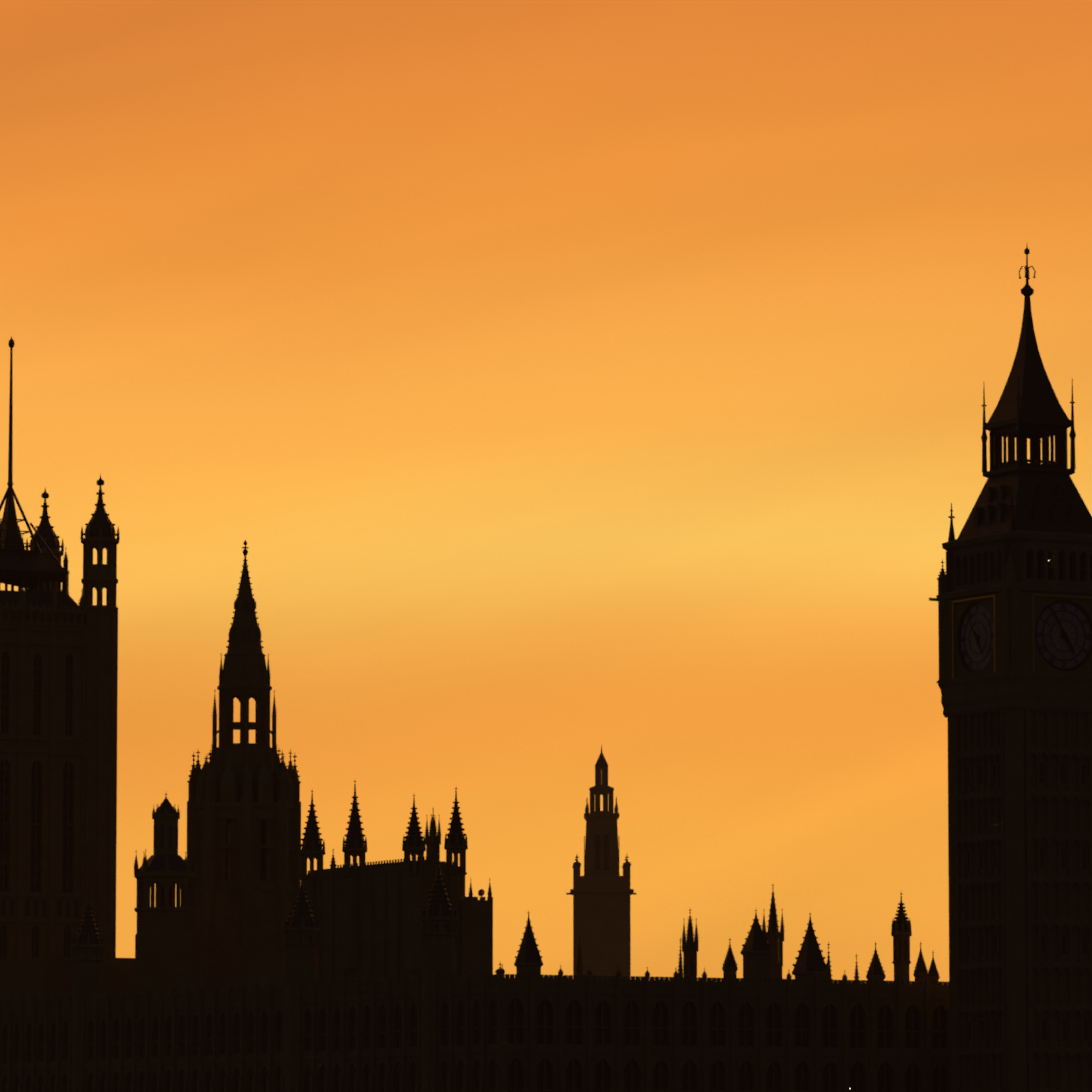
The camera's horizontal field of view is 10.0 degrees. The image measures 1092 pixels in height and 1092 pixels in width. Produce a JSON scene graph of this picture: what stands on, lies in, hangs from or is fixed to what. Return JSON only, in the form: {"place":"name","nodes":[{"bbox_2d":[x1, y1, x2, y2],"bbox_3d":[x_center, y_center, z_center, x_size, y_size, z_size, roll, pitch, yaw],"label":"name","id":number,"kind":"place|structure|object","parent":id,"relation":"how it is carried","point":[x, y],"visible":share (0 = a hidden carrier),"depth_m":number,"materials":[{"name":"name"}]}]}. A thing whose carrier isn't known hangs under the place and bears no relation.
{"place":"outdoors","nodes":[
{"label":"outdoors","id":0,"kind":"place"},
{"bbox_2d":[0,0,1091,983],"label":"sky","id":1,"kind":"structure","parent":0,"point":[558,381],"materials":[{"name":"orange"}]},
{"bbox_2d":[566,744,635,979],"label":"lantern tower","id":2,"kind":"structure","parent":0,"point":[601,891],"depth_m":941.14,"materials":[{"name":"black stone"}]},
{"bbox_2d":[929,246,1091,1091],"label":"clock tower","id":3,"kind":"structure","parent":0,"point":[1014,681],"depth_m":637.92,"materials":[{"name":"stone"}]},
{"bbox_3d":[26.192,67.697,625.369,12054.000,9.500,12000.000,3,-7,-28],"label":"ground","id":4,"kind":"structure","parent":0,"visible":0},
{"bbox_2d":[0,336,119,959],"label":"tower","id":5,"kind":"structure","parent":4,"relation":"on","point":[58,730],"depth_m":872.45,"materials":[{"name":"stone"}]},
{"bbox_2d":[133,794,197,995],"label":"turret","id":6,"kind":"object","parent":4,"relation":"on","point":[165,945],"visible":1,"depth_m":766.54,"materials":[{"name":"stone"}]},
{"bbox_2d":[187,540,300,991],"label":"central tower","id":7,"kind":"structure","parent":4,"relation":"on","point":[243,821],"depth_m":780.41,"materials":[{"name":"stone"}]},
{"bbox_2d":[0,781,949,1091],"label":"palace ranges","id":8,"kind":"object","parent":4,"relation":"on","point":[392,983],"visible":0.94,"depth_m":650.93,"materials":[{"name":"stone"}]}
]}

